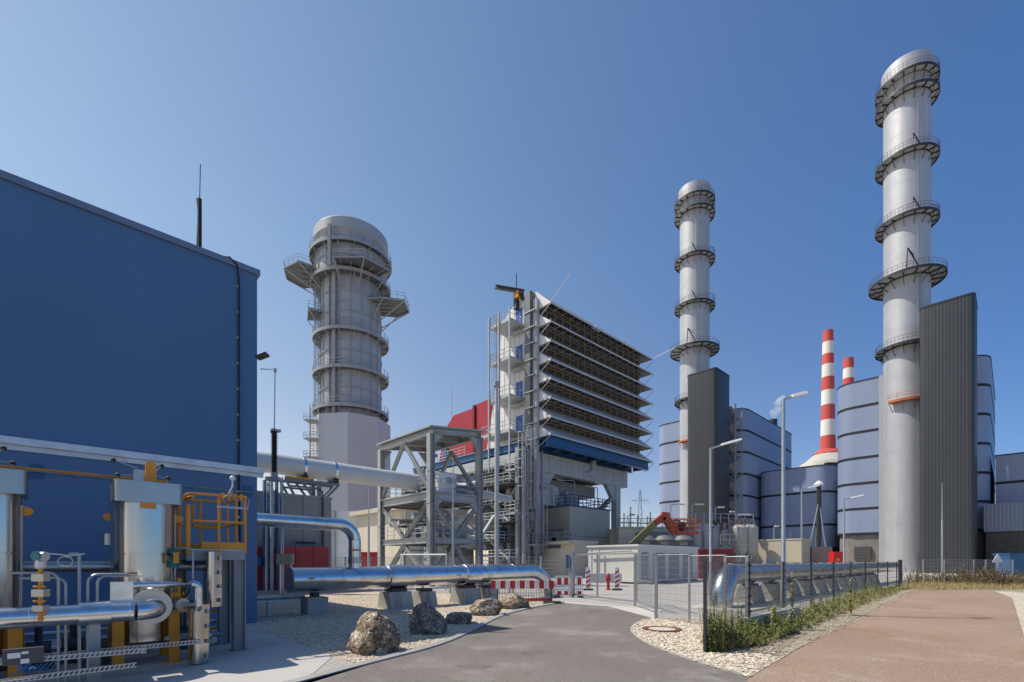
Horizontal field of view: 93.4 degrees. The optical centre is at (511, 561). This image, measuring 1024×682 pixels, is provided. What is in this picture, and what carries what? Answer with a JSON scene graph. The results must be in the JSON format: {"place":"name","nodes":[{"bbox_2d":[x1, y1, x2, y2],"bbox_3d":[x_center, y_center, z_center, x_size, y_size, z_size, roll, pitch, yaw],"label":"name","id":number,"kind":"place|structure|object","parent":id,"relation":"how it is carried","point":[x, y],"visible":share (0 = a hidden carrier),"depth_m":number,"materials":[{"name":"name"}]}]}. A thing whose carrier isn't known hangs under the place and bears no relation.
{"place":"outdoors","nodes":[
{"label":"outdoors","id":0,"kind":"place"},
{"bbox_2d":[439,388,492,489],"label":"red boiler house","id":1,"kind":"structure","parent":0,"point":[475,416],"depth_m":69.44,"materials":[{"name":"metal"}]},
{"bbox_2d":[0,0,1023,561],"label":"sky","id":2,"kind":"structure","parent":0,"point":[488,143],"materials":[{"name":"blue"}]},
{"bbox_2d":[313,603,748,681],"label":"access road","id":3,"kind":"structure","parent":0,"point":[565,642],"depth_m":9.29,"materials":[{"name":"grey asphalt"}]},
{"bbox_2d":[282,601,563,681],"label":"kerb","id":4,"kind":"structure","parent":3,"relation":"on","point":[377,659],"depth_m":9.53,"materials":[{"name":"concrete"}]},
{"bbox_2d":[312,562,1019,680],"bbox_3d":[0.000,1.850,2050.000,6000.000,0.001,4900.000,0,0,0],"label":"ground","id":5,"kind":"structure","parent":0,"point":[627,592],"depth_m":26.29,"materials":[{"name":"concrete"}]},
{"bbox_2d":[0,169,274,641],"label":"blue building","id":6,"kind":"structure","parent":5,"relation":"on","point":[128,341],"depth_m":12.15,"materials":[{"name":"metal"}]},
{"bbox_2d":[257,513,360,567],"bbox_3d":[-7.476,-0.665,16.620,4.844,1.930,0.500,0,0,-44],"label":"branch pipe","id":7,"kind":"object","parent":6,"relation":"attached to","point":[349,529],"visible":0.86,"depth_m":17.11,"materials":[{"name":"metal"}]},
{"bbox_2d":[0,622,332,681],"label":"concrete apron","id":8,"kind":"object","parent":5,"relation":"on","point":[266,658],"visible":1,"depth_m":8.55,"materials":[{"name":"grey concrete"}]},
{"bbox_2d":[0,445,33,680],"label":"gas filter","id":9,"kind":"object","parent":8,"relation":"on","point":[14,491],"visible":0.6,"depth_m":7.52,"materials":[{"name":"metal"}]},
{"bbox_2d":[0,662,136,681],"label":"cable tray","id":10,"kind":"object","parent":8,"relation":"on","point":[70,673],"visible":1,"depth_m":6.81,"materials":[{"name":"metal"}]},
{"bbox_2d":[0,648,145,664],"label":"cable tray","id":11,"kind":"object","parent":8,"relation":"on","point":[101,654],"visible":0.71,"depth_m":7.01,"materials":[{"name":"metal"}]},
{"bbox_2d":[2,646,43,665],"bbox_3d":[-6.514,1.259,6.438,0.390,0.209,0.088,0,0,-44],"label":"terminal box","id":12,"kind":"object","parent":11,"relation":"hanging from","point":[19,656],"visible":1,"depth_m":6.41,"materials":[{"name":"metal"}]},
{"bbox_2d":[11,552,136,681],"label":"conduit bundle","id":13,"kind":"object","parent":8,"relation":"on","point":[58,578],"visible":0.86,"depth_m":7.43,"materials":[{"name":"metal"}]},
{"bbox_2d":[0,465,167,482],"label":"crane rail","id":14,"kind":"object","parent":8,"relation":"on","point":[55,471],"visible":0.18,"depth_m":8.69,"materials":[{"name":"grey metal"}]},
{"bbox_2d":[0,589,171,681],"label":"header pipe","id":15,"kind":"object","parent":8,"relation":"on","point":[151,606],"visible":1,"depth_m":7.21,"materials":[{"name":"metal"}]},
{"bbox_2d":[30,551,84,620],"bbox_3d":[-6.417,0.346,6.801,0.586,0.980,0.200,0,0,-13],"label":"pressure transmitter","id":16,"kind":"object","parent":15,"relation":"attached to","point":[40,559],"visible":1,"depth_m":6.74,"materials":[{"name":"yellow paint"}]},
{"bbox_2d":[0,609,221,670],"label":"pump skid","id":17,"kind":"object","parent":8,"relation":"on","point":[38,634],"visible":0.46,"depth_m":8.68,"materials":[{"name":"metal"}]},
{"bbox_2d":[103,457,183,666],"bbox_3d":[-6.832,0.003,8.971,1.175,3.695,1.199,0,0,-44],"label":"gas filter","id":18,"kind":"object","parent":8,"relation":"on","point":[143,519],"visible":0.75,"depth_m":8.61,"materials":[{"name":"metal"}]},
{"bbox_2d":[24,560,202,572],"bbox_3d":[-8.209,0.090,8.407,4.850,0.220,0.220,0,0,-44],"label":"gas pipe","id":19,"kind":"object","parent":18,"relation":"attached to","point":[86,566],"visible":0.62,"depth_m":8.75,"materials":[{"name":"metal"}]},
{"bbox_2d":[169,547,193,598],"bbox_3d":[-6.350,0.217,8.973,0.743,0.966,0.285,0,0,5],"label":"control valve","id":20,"kind":"object","parent":18,"relation":"attached to","point":[179,593],"visible":0.76,"depth_m":8.96,"materials":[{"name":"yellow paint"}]},
{"bbox_2d":[161,600,211,643],"bbox_3d":[-6.439,1.145,9.322,0.931,0.760,0.850,0,0,-44],"label":"outlet pipe","id":21,"kind":"object","parent":18,"relation":"attached to","point":[183,636],"visible":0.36,"depth_m":9.04,"materials":[{"name":"metal"}]},
{"bbox_2d":[203,552,221,606],"bbox_3d":[-5.818,0.344,9.393,0.272,1.060,0.340,0,0,-44],"label":"insulated casing","id":22,"kind":"object","parent":21,"relation":"attached to","point":[212,579],"visible":0.93,"depth_m":9.27,"materials":[{"name":"metal"}]},
{"bbox_2d":[188,603,209,663],"bbox_3d":[-5.650,1.297,8.721,0.296,1.051,0.340,0,0,-44],"label":"insulated casing","id":23,"kind":"object","parent":8,"relation":"on","point":[198,625],"visible":0.97,"depth_m":8.62,"materials":[{"name":"metal"}]},
{"bbox_2d":[0,639,202,661],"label":"cable tray","id":24,"kind":"object","parent":23,"relation":"attached to","point":[159,646],"visible":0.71,"depth_m":8.03,"materials":[{"name":"metal"}]},
{"bbox_2d":[109,580,202,611],"bbox_3d":[-6.060,0.614,8.240,0.450,0.584,1.280,0,0,44],"label":"bypass pipe","id":25,"kind":"object","parent":23,"relation":"attached to","point":[121,591],"visible":1,"depth_m":8.07,"materials":[{"name":"metal"}]},
{"bbox_2d":[174,476,249,651],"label":"service platform","id":26,"kind":"structure","parent":8,"relation":"on","point":[231,619],"depth_m":10.05,"materials":[{"name":"grey paint"}]},
{"bbox_2d":[257,489,331,566],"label":"grey shed","id":27,"kind":"structure","parent":5,"relation":"on","point":[306,505],"depth_m":30.71,"materials":[{"name":"metal"}]},
{"bbox_2d":[283,475,339,496],"bbox_3d":[-13.485,-1.804,32.252,3.600,7.307,1.300,0,0,-44],"label":"pipe support truss","id":28,"kind":"object","parent":5,"relation":"on","point":[312,490],"visible":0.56,"depth_m":32.03,"materials":[{"name":"grey metal"}]},
{"bbox_2d":[257,451,425,490],"bbox_3d":[-16.368,-6.082,29.514,26.600,1.610,1.320,0,0,-44],"label":"white pipe","id":29,"kind":"object","parent":28,"relation":"on","point":[329,472],"visible":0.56,"depth_m":33.08,"materials":[{"name":"metal"}]},
{"bbox_2d":[304,656,367,681],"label":"paved strip","id":30,"kind":"object","parent":5,"relation":"on","point":[334,662],"visible":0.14,"depth_m":8.53,"materials":[{"name":"grey concrete"}]},
{"bbox_2d":[331,510,355,566],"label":"door","id":31,"kind":"structure","parent":5,"relation":"on","point":[339,543],"depth_m":66.00,"materials":[{"name":"grey metal"}]},
{"bbox_2d":[283,215,409,510],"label":"exhaust stack","id":32,"kind":"object","parent":5,"relation":"on","point":[345,276],"visible":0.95,"depth_m":84.94,"materials":[{"name":"grey paint"}]},
{"bbox_2d":[246,590,545,662],"bbox_3d":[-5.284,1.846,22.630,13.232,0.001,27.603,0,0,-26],"label":"gravel bed","id":33,"kind":"object","parent":5,"relation":"on","point":[318,636],"visible":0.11,"depth_m":15.11,"materials":[{"name":"beige gravel"}]},
{"bbox_2d":[265,479,268,590],"bbox_3d":[-13.908,-1.421,27.400,0.462,6.541,0.462,0,0,-22],"label":"lightning mast","id":34,"kind":"object","parent":33,"relation":"on","point":[266,558],"visible":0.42,"depth_m":27.34,"materials":[{"name":"metal"}]},
{"bbox_2d":[257,546,279,590],"bbox_3d":[-14.609,0.487,28.607,1.339,2.727,1.130,0,0,-44],"label":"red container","id":35,"kind":"object","parent":33,"relation":"on","point":[259,571],"visible":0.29,"depth_m":27.93,"materials":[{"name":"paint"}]},
{"bbox_2d":[257,368,287,593],"bbox_3d":[-13.789,-4.635,27.800,1.600,12.970,1.400,0,0,0],"label":"insulator post","id":36,"kind":"object","parent":33,"relation":"on","point":[273,477],"visible":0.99,"depth_m":27.45,"materials":[{"name":"black metal"}]},
{"bbox_2d":[257,595,304,616],"bbox_3d":[-8.799,1.512,15.726,4.000,0.677,0.450,0,0,-44],"label":"pipe bench","id":37,"kind":"object","parent":33,"relation":"on","point":[268,600],"visible":0.32,"depth_m":16.28,"materials":[{"name":"metal"}]},
{"bbox_2d":[293,546,311,567],"bbox_3d":[-13.143,0.465,30.020,0.981,2.771,1.130,0,0,-44],"label":"red container","id":38,"kind":"object","parent":33,"relation":"on","point":[303,556],"visible":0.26,"depth_m":29.59,"materials":[{"name":"metal"}]},
{"bbox_2d":[301,592,327,614],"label":"concrete block","id":39,"kind":"structure","parent":33,"relation":"on","point":[314,603],"depth_m":16.86,"materials":[{"name":"concrete"}]},
{"bbox_2d":[310,546,328,590],"bbox_3d":[-12.396,0.454,30.741,1.030,2.793,1.130,0,0,-44],"label":"red container","id":40,"kind":"object","parent":33,"relation":"on","point":[320,556],"visible":0.26,"depth_m":30.31,"materials":[{"name":"metal"}]},
{"bbox_2d":[346,611,401,654],"bbox_3d":[-2.832,1.457,9.955,1.004,0.886,0.898,0,0,-42],"label":"boulder","id":41,"kind":"object","parent":33,"relation":"on","point":[374,633],"visible":0.96,"depth_m":9.65,"materials":[{"name":"brown stone"}]},
{"bbox_2d":[378,588,413,608],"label":"concrete block","id":42,"kind":"structure","parent":33,"relation":"on","point":[396,598],"depth_m":19.01,"materials":[{"name":"concrete"}]},
{"bbox_2d":[284,564,556,596],"bbox_3d":[-2.720,1.010,21.204,13.596,1.780,0.950,0,0,-44],"label":"silver pipe","id":43,"kind":"object","parent":42,"relation":"on","point":[302,579],"visible":0.88,"depth_m":19.17,"materials":[{"name":"metal"}]},
{"bbox_2d":[412,588,437,605],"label":"concrete block","id":44,"kind":"structure","parent":33,"relation":"on","point":[421,595],"depth_m":20.13,"materials":[{"name":"concrete"}]},
{"bbox_2d":[408,602,447,634],"bbox_3d":[-2.185,1.471,12.496,0.931,0.859,0.793,0,0,33],"label":"boulder","id":45,"kind":"object","parent":33,"relation":"on","point":[425,618],"visible":0.89,"depth_m":12.28,"materials":[{"name":"grey stone"}]},
{"bbox_2d":[449,585,481,603],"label":"concrete block","id":46,"kind":"structure","parent":33,"relation":"on","point":[464,594],"depth_m":21.46,"materials":[{"name":"concrete"}]},
{"bbox_2d":[469,597,503,615],"bbox_3d":[-0.924,1.571,16.696,1.010,0.658,0.994,0,0,44],"label":"boulder","id":47,"kind":"object","parent":33,"relation":"on","point":[491,606],"visible":0.9,"depth_m":16.47,"materials":[{"name":"brown stone"}]},
{"bbox_2d":[500,593,529,608],"bbox_3d":[0.063,1.574,19.044,1.283,0.652,0.982,0,0,0],"label":"boulder","id":48,"kind":"object","parent":33,"relation":"on","point":[513,601],"visible":0.84,"depth_m":18.75,"materials":[{"name":"brown stone"}]},
{"bbox_2d":[491,580,560,603],"bbox_3d":[0.575,1.343,21.200,3.112,1.015,0.400,0,0,0],"label":"barrier board","id":49,"kind":"object","parent":33,"relation":"on","point":[520,585],"visible":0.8,"depth_m":21.17,"materials":[{"name":"plastic"}]},
{"bbox_2d":[349,508,467,565],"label":"beige hall","id":50,"kind":"structure","parent":5,"relation":"on","point":[362,524],"depth_m":60.84,"materials":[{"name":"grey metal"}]},
{"bbox_2d":[376,425,512,586],"bbox_3d":[-4.280,-4.347,42.263,12.967,12.686,8.946,0,0,-44],"label":"lattice frame","id":51,"kind":"object","parent":5,"relation":"on","point":[433,498],"visible":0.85,"depth_m":38.97,"materials":[{"name":"grey metal"}]},
{"bbox_2d":[329,556,574,595],"bbox_3d":[-4.458,0.775,28.300,16.516,2.150,0.094,0,0,19],"label":"fence","id":52,"kind":"object","parent":5,"relation":"on","point":[450,563],"visible":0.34,"depth_m":27.98,"materials":[{"name":"metal"}]},
{"bbox_2d":[412,441,524,563],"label":"blue gallery","id":53,"kind":"object","parent":5,"relation":"on","point":[467,461],"visible":0.4,"depth_m":59.92,"materials":[{"name":"metal"}]},
{"bbox_2d":[442,508,521,563],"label":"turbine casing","id":54,"kind":"object","parent":5,"relation":"on","point":[469,548],"visible":0.09,"depth_m":62.25,"materials":[{"name":"grey metal"}]},
{"bbox_2d":[493,381,499,592],"bbox_3d":[-0.891,-4.293,28.000,0.400,12.286,0.390,0,0,0],"label":"vent pole","id":55,"kind":"object","parent":5,"relation":"on","point":[496,385],"visible":0.94,"depth_m":27.90,"materials":[{"name":"grey metal"}]},
{"bbox_2d":[454,461,554,570],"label":"process skid","id":56,"kind":"object","parent":5,"relation":"on","point":[503,531],"visible":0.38,"depth_m":57.46,"materials":[{"name":"grey metal"}]},
{"bbox_2d":[483,426,547,567],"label":"ladder tower","id":57,"kind":"structure","parent":5,"relation":"on","point":[526,471],"depth_m":55.64,"materials":[{"name":"metal"}]},
{"bbox_2d":[488,452,626,565],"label":"portal frame","id":58,"kind":"object","parent":5,"relation":"on","point":[613,482],"visible":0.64,"depth_m":65.71,"materials":[{"name":"grey metal"}]},
{"bbox_2d":[468,480,594,506],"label":"intake duct","id":59,"kind":"object","parent":58,"relation":"attached to","point":[582,490],"visible":0.02,"depth_m":68.40,"materials":[{"name":"grey metal"}]},
{"bbox_2d":[481,273,674,562],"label":"air intake","id":60,"kind":"object","parent":58,"relation":"on","point":[572,387],"visible":0.94,"depth_m":61.02,"materials":[{"name":"brown paint"}]},
{"bbox_2d":[521,480,610,554],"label":"turbine enclosure","id":61,"kind":"object","parent":5,"relation":"on","point":[566,512],"visible":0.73,"depth_m":62.06,"materials":[{"name":"grey metal"}]},
{"bbox_2d":[540,531,597,577],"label":"beige annex","id":62,"kind":"object","parent":5,"relation":"on","point":[578,546],"visible":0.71,"depth_m":56.24,"materials":[{"name":"grey metal"}]},
{"bbox_2d":[554,576,583,597],"bbox_3d":[2.936,1.294,25.000,1.446,1.112,0.700,0,0,0],"label":"barrier fence","id":63,"kind":"object","parent":5,"relation":"on","point":[566,584],"visible":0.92,"depth_m":24.97,"materials":[{"name":"plastic"}]},
{"bbox_2d":[564,602,659,617],"bbox_3d":[4.302,1.842,19.277,2.144,0.001,7.362,0,0,-21],"label":"concrete strip","id":64,"kind":"object","parent":5,"relation":"on","point":[647,612],"visible":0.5,"depth_m":18.54,"materials":[{"name":"grey concrete"}]},
{"bbox_2d":[566,551,653,607],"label":"sliding gate","id":65,"kind":"structure","parent":64,"relation":"on","point":[636,576],"depth_m":19.97,"materials":[{"name":"metal"}]},
{"bbox_2d":[587,543,698,583],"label":"container building","id":66,"kind":"structure","parent":5,"relation":"on","point":[624,563],"depth_m":41.75,"materials":[{"name":"metal"}]},
{"bbox_2d":[610,518,685,544],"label":"beige building","id":67,"kind":"structure","parent":5,"relation":"on","point":[622,535],"depth_m":62.00,"materials":[{"name":"metal"}]},
{"bbox_2d":[628,512,698,543],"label":"boom lift","id":68,"kind":"object","parent":5,"relation":"on","point":[665,518],"visible":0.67,"depth_m":46.65,"materials":[{"name":"red paint"}]},
{"bbox_2d":[670,179,719,526],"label":"chimney","id":69,"kind":"object","parent":5,"relation":"on","point":[695,350],"visible":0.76,"depth_m":110.41,"materials":[{"name":"silver metal"}]},
{"bbox_2d":[687,367,729,526],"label":"stair tower","id":70,"kind":"structure","parent":5,"relation":"on","point":[708,408],"depth_m":102.08,"materials":[{"name":"metal"}]},
{"bbox_2d":[698,549,733,577],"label":"red switch house","id":71,"kind":"structure","parent":5,"relation":"on","point":[727,552],"depth_m":50.00,"materials":[{"name":"paint"}]},
{"bbox_2d":[708,438,741,594],"bbox_3d":[11.898,-2.516,27.000,1.812,8.732,0.472,0,0,0],"label":"street lamp","id":72,"kind":"object","parent":5,"relation":"on","point":[710,494],"visible":0.76,"depth_m":26.94,"materials":[{"name":"metal"}]},
{"bbox_2d":[659,408,791,562],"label":"boiler house","id":73,"kind":"structure","parent":5,"relation":"on","point":[761,444],"depth_m":115.71,"materials":[{"name":"blue metal"}]},
{"bbox_2d":[729,403,742,562],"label":"outside stair","id":74,"kind":"object","parent":5,"relation":"on","point":[737,477],"visible":0.62,"depth_m":106.51,"materials":[{"name":"grey metal"}]},
{"bbox_2d":[682,582,895,612],"bbox_3d":[20.182,1.850,30.429,35.100,0.100,2.400,0,0,-44],"label":"pipe pad","id":75,"kind":"object","parent":5,"relation":"on","point":[765,604],"visible":0.21,"depth_m":21.74,"materials":[{"name":"concrete"}]},
{"bbox_2d":[734,583,765,603],"bbox_3d":[10.430,1.400,21.166,0.600,0.900,1.200,0,0,-44],"label":"pipe trestle","id":76,"kind":"object","parent":75,"relation":"on","point":[751,593],"visible":0.25,"depth_m":20.98,"materials":[{"name":"concrete"}]},
{"bbox_2d":[709,562,897,607],"bbox_3d":[22.511,0.980,32.812,40.439,1.840,0.900,0,0,-44],"label":"silver pipe","id":77,"kind":"object","parent":76,"relation":"on","point":[837,568],"visible":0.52,"depth_m":24.35,"materials":[{"name":"metal"}]},
{"bbox_2d":[780,391,807,607],"bbox_3d":[9.683,-2.005,16.600,0.906,7.710,0.271,0,0,0],"label":"street lamp","id":78,"kind":"object","parent":5,"relation":"on","point":[783,516],"visible":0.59,"depth_m":16.55,"materials":[{"name":"metal"}]},
{"bbox_2d":[760,464,839,551],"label":"turbine hall","id":79,"kind":"structure","parent":5,"relation":"on","point":[798,479],"depth_m":104.91,"materials":[{"name":"blue metal"}]},
{"bbox_2d":[810,481,825,546],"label":"tripod mast","id":80,"kind":"object","parent":5,"relation":"on","point":[818,518],"visible":0.72,"depth_m":57.77,"materials":[{"name":"metal"}]},
{"bbox_2d":[810,547,831,577],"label":"brown container","id":81,"kind":"object","parent":5,"relation":"on","point":[819,554],"visible":0.29,"depth_m":54.00,"materials":[{"name":"metal"}]},
{"bbox_2d":[707,579,1023,668],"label":"verge","id":82,"kind":"structure","parent":5,"relation":"on","point":[807,640],"depth_m":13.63,"materials":[{"name":"beige gravel"}]},
{"bbox_2d":[733,606,798,629],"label":"concrete plinth","id":83,"kind":"structure","parent":82,"relation":"on","point":[760,616],"depth_m":13.36,"materials":[{"name":"grey concrete"}]},
{"bbox_2d":[703,561,897,652],"bbox_3d":[15.462,0.915,22.298,0.662,1.870,34.147,0,0,44],"label":"dark fence","id":84,"kind":"object","parent":82,"relation":"on","point":[758,588],"visible":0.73,"depth_m":13.53,"materials":[{"name":"metal"}]},
{"bbox_2d":[693,580,1018,650],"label":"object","id":85,"kind":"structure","parent":82,"relation":"on","point":[774,637],"depth_m":12.68,"materials":[{"name":"plant"}]},
{"bbox_2d":[695,574,1021,651],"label":"weeds","id":86,"kind":"object","parent":82,"relation":"on","point":[757,641],"visible":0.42,"depth_m":12.03,"materials":[{"name":"green plant"}]},
{"bbox_2d":[922,559,1012,583],"bbox_3d":[36.656,0.847,37.967,10.528,2.006,1.221,0,0,-17],"label":"site fence","id":87,"kind":"object","parent":82,"relation":"on","point":[974,565],"visible":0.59,"depth_m":36.99,"materials":[{"name":"metal"}]},
{"bbox_2d":[868,49,947,571],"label":"chimney","id":88,"kind":"object","parent":5,"relation":"on","point":[907,95],"visible":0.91,"depth_m":82.80,"materials":[{"name":"silver metal"}]},
{"bbox_2d":[837,355,995,572],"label":"boiler house","id":89,"kind":"structure","parent":5,"relation":"on","point":[860,437],"depth_m":90.56,"materials":[{"name":"blue metal"}]},
{"bbox_2d":[902,565,1023,586],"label":"dry undergrowth","id":90,"kind":"object","parent":5,"relation":"on","point":[1002,576],"visible":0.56,"depth_m":36.08,"materials":[{"name":"brown plant"}]},
{"bbox_2d":[984,502,1023,572],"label":"annex","id":91,"kind":"object","parent":5,"relation":"on","point":[1004,527],"visible":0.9,"depth_m":75.76,"materials":[{"name":"metal"}]},
{"bbox_2d":[995,452,1023,503],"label":"hall","id":92,"kind":"structure","parent":91,"relation":"on","point":[1009,477],"depth_m":79.39,"materials":[{"name":"blue metal"}]},
{"bbox_2d":[993,553,1023,575],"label":"blue skip","id":93,"kind":"object","parent":5,"relation":"on","point":[1016,558],"visible":0.83,"depth_m":60.00,"materials":[{"name":"metal"}]},
{"bbox_2d":[636,618,803,674],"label":"gravel island","id":94,"kind":"structure","parent":0,"point":[768,663],"depth_m":9.75,"materials":[{"name":"beige gravel"}]},
{"bbox_2d":[631,618,752,677],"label":"island kerb","id":95,"kind":"structure","parent":94,"relation":"on","point":[692,659],"depth_m":9.35,"materials":[{"name":"concrete"}]},
{"bbox_2d":[654,551,747,626],"bbox_3d":[5.324,0.760,13.979,0.112,2.180,3.543,0,0,-23],"label":"silver fence","id":96,"kind":"object","parent":94,"relation":"on","point":[656,567],"visible":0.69,"depth_m":14.37,"materials":[{"name":"metal"}]},
{"bbox_2d":[630,617,775,675],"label":"pale pebbles","id":97,"kind":"object","parent":94,"relation":"on","point":[671,639],"visible":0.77,"depth_m":10.71,"materials":[{"name":"gravel"}]},
{"bbox_2d":[686,513,758,562],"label":"storage tanks","id":98,"kind":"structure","parent":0,"point":[740,538],"depth_m":54.03,"materials":[{"name":"grey metal"}]},
{"bbox_2d":[755,538,811,562],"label":"beige wall building","id":99,"kind":"structure","parent":0,"point":[797,550],"depth_m":53.57,"materials":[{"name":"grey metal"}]},
{"bbox_2d":[799,448,837,466],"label":"chimney base","id":100,"kind":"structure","parent":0,"point":[825,456],"depth_m":263.19,"materials":[{"name":"concrete"}]},
{"bbox_2d":[820,329,835,449],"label":"striped chimney","id":101,"kind":"object","parent":100,"relation":"on","point":[828,433],"visible":0.98,"depth_m":267.53,"materials":[{"name":"red concrete"}]},
{"bbox_2d":[747,590,1023,681],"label":"cycle path","id":102,"kind":"structure","parent":0,"point":[946,636],"depth_m":10.46,"materials":[{"name":"brown asphalt"}]},
{"bbox_2d":[907,573,955,582],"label":"gravel","id":103,"kind":"structure","parent":0,"point":[930,576],"depth_m":68.09,"materials":[{"name":"grey gravel"}]},
{"bbox_2d":[919,292,977,573],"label":"stair tower","id":104,"kind":"structure","parent":103,"relation":"on","point":[948,396],"depth_m":74.13,"materials":[{"name":"metal"}]},
{"bbox_2d":[900,579,1023,589],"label":"straw grass","id":105,"kind":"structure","parent":0,"point":[941,586],"depth_m":32.10,"materials":[{"name":"beige plant"}]},
{"bbox_2d":[996,591,1023,633],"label":"roadside gravel","id":106,"kind":"structure","parent":0,"point":[1018,599],"depth_m":21.66,"materials":[{"name":"beige gravel"}]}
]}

